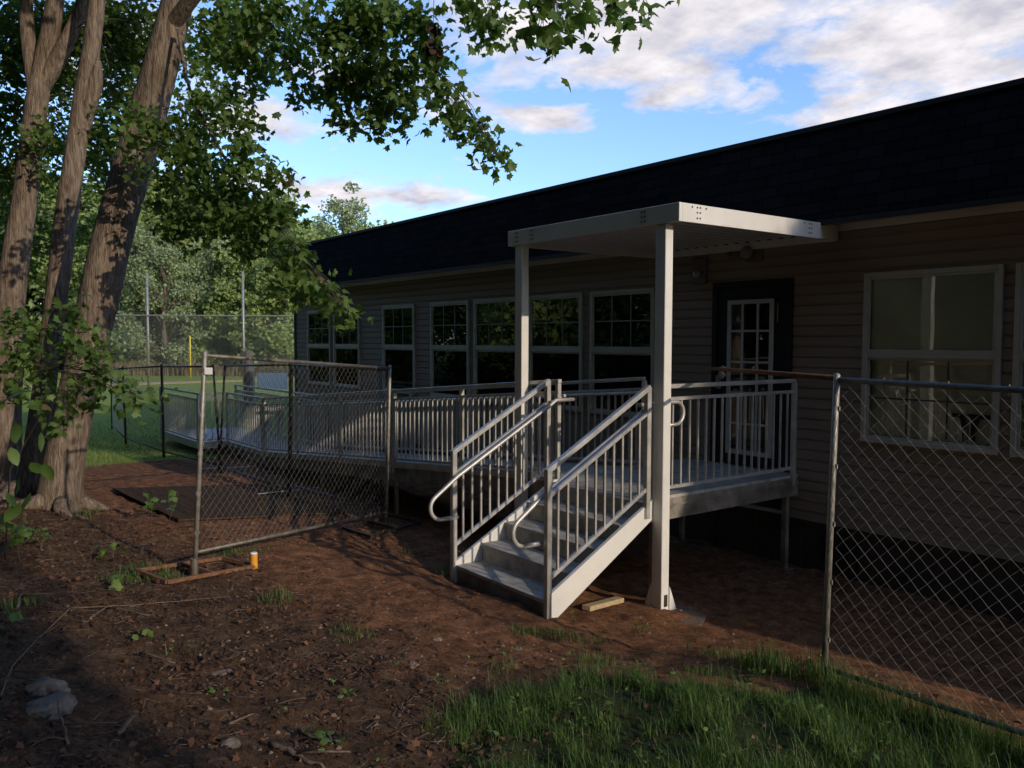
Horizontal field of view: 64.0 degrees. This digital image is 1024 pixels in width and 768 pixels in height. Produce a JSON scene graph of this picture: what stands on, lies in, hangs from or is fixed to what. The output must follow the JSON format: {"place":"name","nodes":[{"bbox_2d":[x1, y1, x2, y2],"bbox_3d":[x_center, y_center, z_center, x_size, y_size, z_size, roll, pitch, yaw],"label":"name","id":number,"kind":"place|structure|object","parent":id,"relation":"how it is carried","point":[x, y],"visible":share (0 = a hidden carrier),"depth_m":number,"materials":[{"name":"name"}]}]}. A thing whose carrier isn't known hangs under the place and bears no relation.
{"place":"outdoors","nodes":[
{"label":"outdoors","id":0,"kind":"place"},
{"bbox_2d":[22,417,235,467],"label":"field grass","id":1,"kind":"structure","parent":0,"point":[122,457],"depth_m":18.15,"materials":[{"name":"green plant"}]},
{"bbox_2d":[23,378,287,387],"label":"infield path","id":2,"kind":"structure","parent":0,"point":[179,382],"depth_m":47.10,"materials":[{"name":"soil"}]},
{"bbox_2d":[103,357,293,375],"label":"dry grass","id":3,"kind":"structure","parent":0,"point":[165,369],"depth_m":56.31,"materials":[{"name":"brown plant"}]},
{"bbox_2d":[0,369,1023,767],"bbox_3d":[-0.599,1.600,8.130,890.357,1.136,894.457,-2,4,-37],"label":"ground","id":4,"kind":"structure","parent":0,"point":[744,591],"depth_m":6.33,"materials":[{"name":"soil"}]},
{"bbox_2d":[0,610,22,638],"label":"sapling","id":5,"kind":"object","parent":4,"relation":"on","point":[14,616],"visible":0.94,"depth_m":5.23,"materials":[{"name":"green plant"}]},
{"bbox_2d":[1,513,32,559],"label":"sapling","id":6,"kind":"object","parent":4,"relation":"on","point":[17,538],"visible":0.93,"depth_m":7.29,"materials":[{"name":"green plant"}]},
{"bbox_2d":[0,391,53,559],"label":"sapling","id":7,"kind":"object","parent":4,"relation":"on","point":[14,509],"visible":1,"depth_m":5.95,"materials":[{"name":"green plant"}]},
{"bbox_2d":[0,624,59,696],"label":"stick","id":8,"kind":"object","parent":4,"relation":"on","point":[4,685],"visible":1,"depth_m":4.64,"materials":[{"name":"brown wood"}]},
{"bbox_2d":[15,592,52,607],"bbox_3d":[-3.534,1.568,6.048,0.262,0.052,0.376,-2,4,-37],"label":"stick","id":9,"kind":"object","parent":4,"relation":"on","point":[20,595],"visible":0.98,"depth_m":6.05,"materials":[{"name":"brown wood"}]},
{"bbox_2d":[0,175,72,355],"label":"woodland tree","id":10,"kind":"object","parent":4,"relation":"on","point":[38,215],"visible":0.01,"depth_m":67.30,"materials":[{"name":"green plant"}]},
{"bbox_2d":[14,172,59,331],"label":"woodland tree","id":11,"kind":"object","parent":4,"relation":"on","point":[28,307],"depth_m":70.42,"materials":[{"name":"green plant"}]},
{"bbox_2d":[23,525,51,547],"bbox_3d":[-4.447,1.455,7.632,0.277,0.270,0.225,-2,4,-37],"label":"sapling","id":12,"kind":"object","parent":4,"relation":"on","point":[44,534],"visible":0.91,"depth_m":7.66,"materials":[{"name":"green plant"}]},
{"bbox_2d":[25,677,70,695],"bbox_3d":[-2.526,1.647,4.445,0.220,0.109,0.166,2,3,26],"label":"rock","id":13,"kind":"object","parent":4,"relation":"on","point":[45,686],"visible":0.64,"depth_m":4.41,"materials":[{"name":"grey stone"}]},
{"bbox_2d":[25,690,77,720],"bbox_3d":[-2.381,1.668,4.255,0.290,0.079,0.279,2,4,37],"label":"rock","id":14,"kind":"object","parent":4,"relation":"on","point":[45,706],"visible":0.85,"depth_m":4.21,"materials":[{"name":"grey stone"}]},
{"bbox_2d":[3,173,169,369],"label":"woodland tree","id":15,"kind":"object","parent":4,"relation":"on","point":[50,200],"visible":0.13,"depth_m":66.47,"materials":[{"name":"green plant"}]},
{"bbox_2d":[56,695,117,745],"bbox_3d":[-2.120,1.637,3.956,0.471,0.127,0.150,2,3,29],"label":"stick","id":16,"kind":"object","parent":4,"relation":"on","point":[64,725],"visible":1,"depth_m":3.93,"materials":[{"name":"brown wood"}]},
{"bbox_2d":[0,0,187,499],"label":"maple tree","id":17,"kind":"object","parent":4,"relation":"on","point":[53,328],"visible":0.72,"depth_m":10.60,"materials":[{"name":"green plant"}]},
{"bbox_2d":[91,542,126,558],"bbox_3d":[-3.728,1.559,7.590,0.239,0.195,0.242,2,3,30],"label":"sapling","id":18,"kind":"object","parent":4,"relation":"on","point":[112,547],"visible":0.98,"depth_m":7.60,"materials":[{"name":"green plant"}]},
{"bbox_2d":[41,205,181,362],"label":"woodland tree","id":19,"kind":"object","parent":4,"relation":"on","point":[76,276],"visible":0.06,"depth_m":63.16,"materials":[{"name":"green plant"}]},
{"bbox_2d":[110,368,124,437],"bbox_3d":[-9.982,0.415,20.735,0.064,1.820,3.803,-2,3,-30],"label":"chain link fence","id":20,"kind":"object","parent":4,"relation":"on","point":[112,423],"visible":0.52,"depth_m":21.15,"materials":[{"name":"metal"}]},
{"bbox_2d":[118,301,121,361],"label":"lamp mast","id":21,"kind":"object","parent":4,"relation":"on","point":[119,323],"visible":0.14,"depth_m":59.84,"materials":[{"name":"metal"}]},
{"bbox_2d":[91,605,149,616],"bbox_3d":[-2.848,1.658,5.904,0.368,0.077,0.270,1,3,14],"label":"stick","id":22,"kind":"object","parent":4,"relation":"on","point":[106,607],"visible":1,"depth_m":6.00,"materials":[{"name":"brown wood"}]},
{"bbox_2d":[108,571,135,590],"bbox_3d":[-3.152,1.610,6.614,0.166,0.159,0.250,1,3,24],"label":"sapling","id":23,"kind":"object","parent":4,"relation":"on","point":[116,584],"visible":0.98,"depth_m":6.54,"materials":[{"name":"green plant"}]},
{"bbox_2d":[116,714,136,735],"bbox_3d":[-1.927,1.702,4.114,0.032,0.026,0.210,0,3,-2],"label":"stick","id":24,"kind":"object","parent":4,"relation":"on","point":[120,731],"visible":1,"depth_m":4.07,"materials":[{"name":"wood"}]},
{"bbox_2d":[75,222,187,363],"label":"woodland tree","id":25,"kind":"object","parent":4,"relation":"on","point":[139,247],"visible":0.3,"depth_m":59.09,"materials":[{"name":"green plant"}]},
{"bbox_2d":[39,596,229,637],"bbox_3d":[-2.865,1.668,6.080,0.449,0.180,1.567,2,3,29],"label":"stick","id":26,"kind":"object","parent":4,"relation":"on","point":[42,634],"visible":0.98,"depth_m":6.01,"materials":[{"name":"brown wood"}]},
{"bbox_2d":[126,627,154,639],"bbox_3d":[-2.469,1.685,5.453,0.163,0.112,0.151,-2,4,-37],"label":"sapling","id":27,"kind":"object","parent":4,"relation":"on","point":[144,633],"visible":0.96,"depth_m":5.43,"materials":[{"name":"green plant"}]},
{"bbox_2d":[122,365,162,456],"bbox_3d":[-8.089,0.505,17.948,0.063,1.941,3.180,-2,4,-38],"label":"chain link fence","id":28,"kind":"object","parent":4,"relation":"on","point":[125,421],"visible":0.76,"depth_m":17.85,"materials":[{"name":"metal"}]},
{"bbox_2d":[0,0,288,490],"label":"maple tree","id":29,"kind":"object","parent":4,"relation":"on","point":[44,61],"visible":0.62,"depth_m":11.21,"materials":[{"name":"green plant"}]},
{"bbox_2d":[139,493,158,523],"bbox_3d":[-4.207,1.451,9.481,0.205,0.384,0.166,2,3,25],"label":"sapling","id":30,"kind":"object","parent":4,"relation":"on","point":[149,504],"visible":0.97,"depth_m":9.48,"materials":[{"name":"green plant"}]},
{"bbox_2d":[139,652,174,663],"bbox_3d":[-2.208,1.702,5.107,0.317,0.020,0.024,2,3,27],"label":"stick","id":31,"kind":"object","parent":4,"relation":"on","point":[150,654],"visible":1,"depth_m":5.12,"materials":[{"name":"brown wood"}]},
{"bbox_2d":[119,242,209,372],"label":"woodland tree","id":32,"kind":"object","parent":4,"relation":"on","point":[159,257],"visible":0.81,"depth_m":57.54,"materials":[{"name":"green plant"}]},
{"bbox_2d":[161,489,178,522],"bbox_3d":[-3.992,1.447,9.568,0.210,0.426,0.258,-2,4,-37],"label":"sapling","id":33,"kind":"object","parent":4,"relation":"on","point":[173,494],"visible":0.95,"depth_m":9.56,"materials":[{"name":"green plant"}]},
{"bbox_2d":[139,172,203,357],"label":"woodland tree","id":34,"kind":"object","parent":4,"relation":"on","point":[150,194],"visible":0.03,"depth_m":85.11,"materials":[{"name":"green plant"}]},
{"bbox_2d":[189,336,190,376],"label":"foul pole","id":35,"kind":"object","parent":4,"relation":"on","point":[190,352],"visible":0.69,"depth_m":54.00,"materials":[{"name":"yellow metal"}]},
{"bbox_2d":[161,364,221,472],"bbox_3d":[-6.214,0.582,15.758,0.082,1.977,2.790,-3,4,-43],"label":"chain link fence","id":36,"kind":"object","parent":4,"relation":"on","point":[163,409],"visible":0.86,"depth_m":15.79,"materials":[{"name":"metal"}]},
{"bbox_2d":[140,193,247,362],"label":"woodland tree","id":37,"kind":"object","parent":4,"relation":"on","point":[185,242],"visible":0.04,"depth_m":73.18,"materials":[{"name":"green plant"}]},
{"bbox_2d":[135,556,253,583],"bbox_3d":[-2.845,1.637,7.374,0.511,0.191,0.999,2,3,30],"label":"fence stand","id":38,"kind":"object","parent":4,"relation":"on","point":[191,564],"visible":1,"depth_m":7.28,"materials":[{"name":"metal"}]},
{"bbox_2d":[100,271,294,397],"bbox_3d":[-13.081,-1.981,34.195,8.358,5.428,0.282,0,3,-3],"label":"backstop fence","id":39,"kind":"object","parent":4,"relation":"on","point":[147,315],"visible":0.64,"depth_m":34.20,"materials":[{"name":"metal"}]},
{"bbox_2d":[157,238,246,362],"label":"woodland tree","id":40,"kind":"object","parent":4,"relation":"on","point":[201,263],"visible":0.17,"depth_m":60.56,"materials":[{"name":"green plant"}]},
{"bbox_2d":[212,668,232,675],"bbox_3d":[-1.786,1.760,4.968,0.207,0.026,0.119,-2,4,-37],"label":"rock","id":41,"kind":"object","parent":4,"relation":"on","point":[230,670],"visible":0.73,"depth_m":4.99,"materials":[{"name":"stone"}]},
{"bbox_2d":[202,466,254,468],"bbox_3d":[-5.227,1.538,15.116,0.030,0.128,1.261,2,3,30],"label":"trim strip","id":42,"kind":"object","parent":4,"relation":"on","point":[229,467],"depth_m":15.18,"materials":[{"name":"metal"}]},
{"bbox_2d":[113,484,344,520],"bbox_3d":[-4.008,1.621,11.527,2.382,0.296,2.967,-2,4,-41],"label":"plywood sheet","id":43,"kind":"object","parent":4,"relation":"on","point":[184,508],"visible":1,"depth_m":11.28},
{"bbox_2d":[257,487,318,493],"bbox_3d":[-3.464,1.660,12.775,0.030,0.172,1.535,1,3,21],"label":"trim strip","id":44,"kind":"object","parent":43,"relation":"on","point":[284,491],"depth_m":12.58,"materials":[{"name":"metal"}]},
{"bbox_2d":[219,737,240,748],"bbox_3d":[-1.393,1.769,4.040,0.111,0.052,0.089,-1,3,-13],"label":"rock","id":45,"kind":"object","parent":4,"relation":"on","point":[233,742],"visible":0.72,"depth_m":4.02,"materials":[{"name":"grey stone"}]},
{"bbox_2d":[187,248,277,366],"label":"woodland tree","id":46,"kind":"object","parent":4,"relation":"on","point":[228,281],"visible":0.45,"depth_m":58.22,"materials":[{"name":"green plant"}]},
{"bbox_2d":[180,180,292,323],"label":"woodland tree","id":47,"kind":"object","parent":4,"relation":"on","point":[242,232],"visible":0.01,"depth_m":89.48,"materials":[{"name":"green plant"}]},
{"bbox_2d":[228,713,253,724],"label":"stick","id":48,"kind":"object","parent":4,"relation":"on","point":[234,721],"visible":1,"depth_m":4.31,"materials":[{"name":"brown wood"}]},
{"bbox_2d":[243,350,252,406],"bbox_3d":[-9.663,-0.159,30.073,0.340,2.138,0.323,-2,4,-37],"label":"timber pole","id":49,"kind":"object","parent":4,"relation":"on","point":[248,353],"visible":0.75,"depth_m":29.93,"materials":[{"name":"grey wood"}]},
{"bbox_2d":[213,233,293,362],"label":"woodland tree","id":50,"kind":"object","parent":4,"relation":"on","point":[260,261],"visible":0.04,"depth_m":61.55,"materials":[{"name":"green plant"}]},
{"bbox_2d":[250,552,257,568],"bbox_3d":[-2.415,1.673,7.671,0.068,0.196,0.066,-2,4,-37],"label":"can","id":51,"kind":"object","parent":4,"relation":"on","point":[254,558],"visible":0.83,"depth_m":7.64,"materials":[{"name":"yellow paint"}]},
{"bbox_2d":[218,363,290,495],"bbox_3d":[-4.284,0.640,13.524,0.198,2.065,3.085,-2,4,-37],"label":"chain link fence","id":52,"kind":"object","parent":4,"relation":"on","point":[222,412],"visible":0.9,"depth_m":13.50,"materials":[{"name":"metal"}]},
{"bbox_2d":[224,258,293,372],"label":"woodland tree","id":53,"kind":"object","parent":4,"relation":"on","point":[268,299],"visible":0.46,"depth_m":56.47,"materials":[{"name":"green plant"}]},
{"bbox_2d":[253,369,288,391],"bbox_3d":[-8.270,0.255,28.218,1.225,1.511,0.289,0,3,-10],"label":"field banner","id":54,"kind":"object","parent":4,"relation":"on","point":[270,379],"visible":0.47,"depth_m":28.16,"materials":[{"name":"fabric"}]},
{"bbox_2d":[226,193,326,241],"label":"woodland tree","id":55,"kind":"object","parent":4,"relation":"on","point":[285,197],"depth_m":93.57,"materials":[{"name":"green plant"}]},
{"bbox_2d":[262,536,304,543],"bbox_3d":[-2.504,1.711,8.993,0.382,0.053,0.264,1,3,19],"label":"stick","id":56,"kind":"object","parent":4,"relation":"on","point":[282,538],"visible":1,"depth_m":9.05,"materials":[{"name":"brown wood"}]},
{"bbox_2d":[256,225,323,309],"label":"woodland tree","id":57,"kind":"object","parent":4,"relation":"on","point":[307,236],"visible":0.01,"depth_m":70.74,"materials":[{"name":"green plant"}]},
{"bbox_2d":[267,740,350,767],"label":"stick","id":58,"kind":"object","parent":4,"relation":"on","point":[282,748],"visible":0.99,"depth_m":3.93,"materials":[{"name":"brown wood"}]},
{"bbox_2d":[297,728,321,744],"bbox_3d":[-1.030,1.798,4.183,0.221,0.026,0.027,3,4,43],"label":"stick","id":59,"kind":"object","parent":4,"relation":"on","point":[302,731],"visible":0.88,"depth_m":4.18,"materials":[{"name":"brown wood"}]},
{"bbox_2d":[301,216,341,234],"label":"woodland tree","id":60,"kind":"object","parent":4,"relation":"on","point":[331,226],"visible":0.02,"depth_m":115.70,"materials":[{"name":"green plant"}]},
{"bbox_2d":[304,725,350,746],"bbox_3d":[-0.932,1.799,4.171,0.211,0.116,0.220,-2,4,-37],"label":"sapling","id":61,"kind":"object","parent":4,"relation":"on","point":[319,734],"visible":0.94,"depth_m":4.16,"materials":[{"name":"green plant"}]},
{"bbox_2d":[288,363,387,516],"bbox_3d":[-2.468,0.771,11.495,2.481,2.104,0.151,3,4,44],"label":"chain link fence","id":62,"kind":"object","parent":4,"relation":"on","point":[290,430],"visible":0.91,"depth_m":11.66,"materials":[{"name":"metal"}]},
{"bbox_2d":[0,0,679,518],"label":"maple tree","id":63,"kind":"object","parent":4,"relation":"on","point":[144,132],"visible":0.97,"depth_m":8.24,"materials":[{"name":"green plant"}]},
{"bbox_2d":[418,2,443,65],"bbox_3d":[-0.695,-3.137,7.213,0.204,0.686,0.188,3,4,39],"label":"dead leaf bunch","id":64,"kind":"object","parent":63,"relation":"attached to","point":[435,31],"visible":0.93,"depth_m":7.19,"materials":[{"name":"plant"}]},
{"bbox_2d":[306,181,374,238],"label":"woodland tree","id":65,"kind":"object","parent":4,"relation":"on","point":[345,225],"visible":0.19,"depth_m":97.98,"materials":[{"name":"green plant"}]},
{"bbox_2d":[350,219,393,231],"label":"woodland tree","id":66,"kind":"object","parent":4,"relation":"on","point":[373,225],"depth_m":113.77,"materials":[{"name":"green plant"}]},
{"bbox_2d":[342,514,420,537],"bbox_3d":[-1.657,1.815,10.548,0.558,0.185,1.762,1,3,16],"label":"fence stand","id":67,"kind":"object","parent":4,"relation":"on","point":[385,525],"visible":0.98,"depth_m":10.49,"materials":[{"name":"wood"}]},
{"bbox_2d":[193,351,391,557],"bbox_3d":[-2.180,0.789,8.936,0.087,2.336,3.659,1,3,20],"label":"chain link fence","id":68,"kind":"object","parent":67,"relation":"on","point":[205,356],"visible":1,"depth_m":8.41,"materials":[{"name":"metal"}]},
{"bbox_2d":[204,368,212,373],"bbox_3d":[-2.687,-0.115,7.260,0.070,0.060,0.004,0,3,0],"label":"fence tag","id":69,"kind":"object","parent":68,"relation":"attached to","point":[208,370],"visible":1,"depth_m":7.26,"materials":[{"name":"white plastic"}]},
{"bbox_2d":[159,377,646,540],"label":"access ramp","id":70,"kind":"structure","parent":4,"relation":"on","point":[422,468],"depth_m":12.07,"materials":[{"name":"metal"}]},
{"bbox_2d":[408,660,419,668],"bbox_3d":[-0.653,1.858,5.415,0.100,0.048,0.125,-1,3,-26],"label":"rock","id":71,"kind":"object","parent":4,"relation":"on","point":[412,663],"visible":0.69,"depth_m":5.40,"materials":[{"name":"stone"}]},
{"bbox_2d":[432,637,441,641],"bbox_3d":[-0.551,1.875,6.016,0.077,0.029,0.102,1,3,10],"label":"rock","id":72,"kind":"object","parent":4,"relation":"on","point":[435,639],"visible":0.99,"depth_m":6.00,"materials":[{"name":"stone"}]},
{"bbox_2d":[0,505,1021,767],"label":"leaf litter","id":73,"kind":"object","parent":4,"relation":"on","point":[18,743],"visible":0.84,"depth_m":5.13,"materials":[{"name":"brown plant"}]},
{"bbox_2d":[25,489,1020,767],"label":"pebbles","id":74,"kind":"object","parent":4,"relation":"on","point":[467,633],"visible":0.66,"depth_m":6.34,"materials":[{"name":"stone"}]},
{"bbox_2d":[429,379,653,618],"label":"entry stairs","id":75,"kind":"structure","parent":4,"relation":"on","point":[619,522],"depth_m":7.57,"materials":[{"name":"metal"}]},
{"bbox_2d":[209,643,993,767],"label":"ground weeds","id":76,"kind":"object","parent":4,"relation":"on","point":[344,690],"visible":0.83,"depth_m":4.61,"materials":[{"name":"green plant"}]},
{"bbox_2d":[582,596,623,610],"bbox_3d":[0.842,2.018,7.535,0.090,0.118,0.613,2,4,37],"label":"wood block","id":77,"kind":"object","parent":4,"relation":"on","point":[600,604],"depth_m":7.47,"materials":[{"name":"beige wood"}]},
{"bbox_2d":[281,77,1023,622],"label":"modular building","id":78,"kind":"structure","parent":4,"relation":"on","point":[915,271],"depth_m":9.09,"materials":[{"name":"plastic"}]},
{"bbox_2d":[307,310,331,385],"bbox_3d":[-4.551,-0.863,19.385,0.070,1.756,1.280,-2,4,-37],"label":"window","id":79,"kind":"structure","parent":78,"relation":"in","point":[319,332],"depth_m":19.41,"materials":[{"name":"glass"}]},
{"bbox_2d":[333,308,360,388],"bbox_3d":[-3.669,-0.800,18.230,0.070,1.756,1.270,-2,4,-37],"label":"window","id":80,"kind":"structure","parent":78,"relation":"in","point":[346,344],"depth_m":18.23,"materials":[{"name":"glass"}]},
{"bbox_2d":[382,304,415,394],"bbox_3d":[-2.259,-0.700,16.384,0.070,1.756,1.280,-2,4,-37],"label":"window","id":81,"kind":"structure","parent":78,"relation":"in","point":[398,321],"depth_m":16.35,"materials":[{"name":"glass"}]},
{"bbox_2d":[430,300,469,395],"bbox_3d":[-1.128,-0.619,14.903,0.070,1.756,1.270,-2,4,-37],"label":"window","id":82,"kind":"structure","parent":78,"relation":"in","point":[449,320],"depth_m":14.89,"materials":[{"name":"glass"}]},
{"bbox_2d":[473,297,514,404],"bbox_3d":[-0.265,-0.558,13.771,0.070,1.756,1.260,-2,4,-37],"label":"window","id":83,"kind":"structure","parent":78,"relation":"in","point":[493,318],"depth_m":13.80,"materials":[{"name":"glass"}]},
{"bbox_2d":[528,292,583,411],"bbox_3d":[0.662,-0.492,12.558,0.070,1.756,1.255,-2,4,-37],"label":"window","id":84,"kind":"structure","parent":78,"relation":"in","point":[555,325],"depth_m":12.50,"materials":[{"name":"glass"}]},
{"bbox_2d":[589,287,654,416],"bbox_3d":[1.528,-0.430,11.422,0.070,1.756,1.255,-2,4,-37],"label":"window","id":85,"kind":"structure","parent":78,"relation":"in","point":[622,322],"depth_m":11.41,"materials":[{"name":"glass"}]},
{"bbox_2d":[692,257,706,284],"bbox_3d":[2.331,-1.412,10.256,0.085,0.330,0.225,-2,4,-37],"label":"wall light","id":86,"kind":"object","parent":78,"relation":"attached to","point":[699,271],"visible":1,"depth_m":10.23,"materials":[{"name":"grey metal"}]},
{"bbox_2d":[727,246,762,261],"bbox_3d":[2.734,-1.560,9.668,0.148,0.230,0.434,-2,4,-37],"label":"wall light","id":87,"kind":"object","parent":78,"relation":"attached to","point":[747,254],"visible":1,"depth_m":9.59,"materials":[{"name":"grey metal"}]},
{"bbox_2d":[710,278,794,472],"bbox_3d":[2.806,-0.091,9.718,0.121,2.260,1.130,-2,4,-37],"label":"door","id":88,"kind":"structure","parent":78,"relation":"in","point":[752,327],"depth_m":9.68,"materials":[{"name":"black glass"}]},
{"bbox_2d":[860,264,1004,454],"bbox_3d":[4.115,-0.249,8.083,0.130,1.756,1.340,-2,4,-37],"label":"window","id":89,"kind":"structure","parent":78,"relation":"in","point":[943,325],"depth_m":8.07,"materials":[{"name":"glass"}]},
{"bbox_2d":[951,413,990,442],"bbox_3d":[4.380,0.443,7.826,0.030,0.310,0.360,-2,4,-37],"label":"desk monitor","id":90,"kind":"object","parent":78,"relation":"attached to","point":[969,429],"visible":0.85,"depth_m":7.82,"materials":[{"name":"black plastic"}]},
{"bbox_2d":[1009,262,1023,457],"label":"window","id":91,"kind":"structure","parent":78,"relation":"in","point":[1017,443],"depth_m":7.41,"materials":[{"name":"plastic"}]},
{"bbox_2d":[540,379,798,590],"bbox_3d":[1.698,1.038,9.073,2.630,2.196,1.699,-2,4,-37],"label":"entrance landing","id":92,"kind":"object","parent":4,"relation":"on","point":[697,486],"visible":0.74,"depth_m":8.63,"materials":[{"name":"metal"}]},
{"bbox_2d":[634,600,706,625],"bbox_3d":[1.461,2.150,7.572,0.490,0.104,0.830,-2,4,-37],"label":"concrete footing","id":93,"kind":"object","parent":4,"relation":"on","point":[698,619],"visible":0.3,"depth_m":7.43,"materials":[{"name":"grey concrete"}]},
{"bbox_2d":[508,202,838,610],"bbox_3d":[1.704,0.163,9.080,2.574,3.758,2.519,-2,4,-37],"label":"entrance canopy","id":94,"kind":"object","parent":4,"relation":"on","point":[664,235],"visible":0.9,"depth_m":8.18,"materials":[{"name":"beige metal"}]},
{"bbox_2d":[821,373,1023,736],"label":"chain link fence","id":95,"kind":"object","parent":4,"relation":"on","point":[833,467],"visible":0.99,"depth_m":4.85,"materials":[{"name":"metal"}]},
{"bbox_2d":[706,366,833,380],"bbox_3d":[2.054,-0.101,6.886,0.038,0.080,3.305,0,3,-1],"label":"rusty pipe","id":96,"kind":"object","parent":95,"relation":"attached to","point":[797,375],"visible":1,"depth_m":6.33,"materials":[{"name":"metal"}]},
{"bbox_2d":[718,366,725,378],"bbox_3d":[2.112,-0.119,8.222,0.094,0.136,0.080,-2,4,-37],"label":"door knob","id":97,"kind":"object","parent":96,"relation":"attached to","point":[721,374],"visible":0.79,"depth_m":8.21,"materials":[{"name":"silver metal"}]},
{"bbox_2d":[0,505,1023,767],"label":"lawn grass","id":98,"kind":"structure","parent":0,"point":[886,711],"depth_m":4.56,"materials":[{"name":"green plant"}]},
{"bbox_2d":[0,0,1023,232],"label":"sky","id":99,"kind":"structure","parent":0,"point":[707,74],"materials":[{"name":"blue"}]}
]}

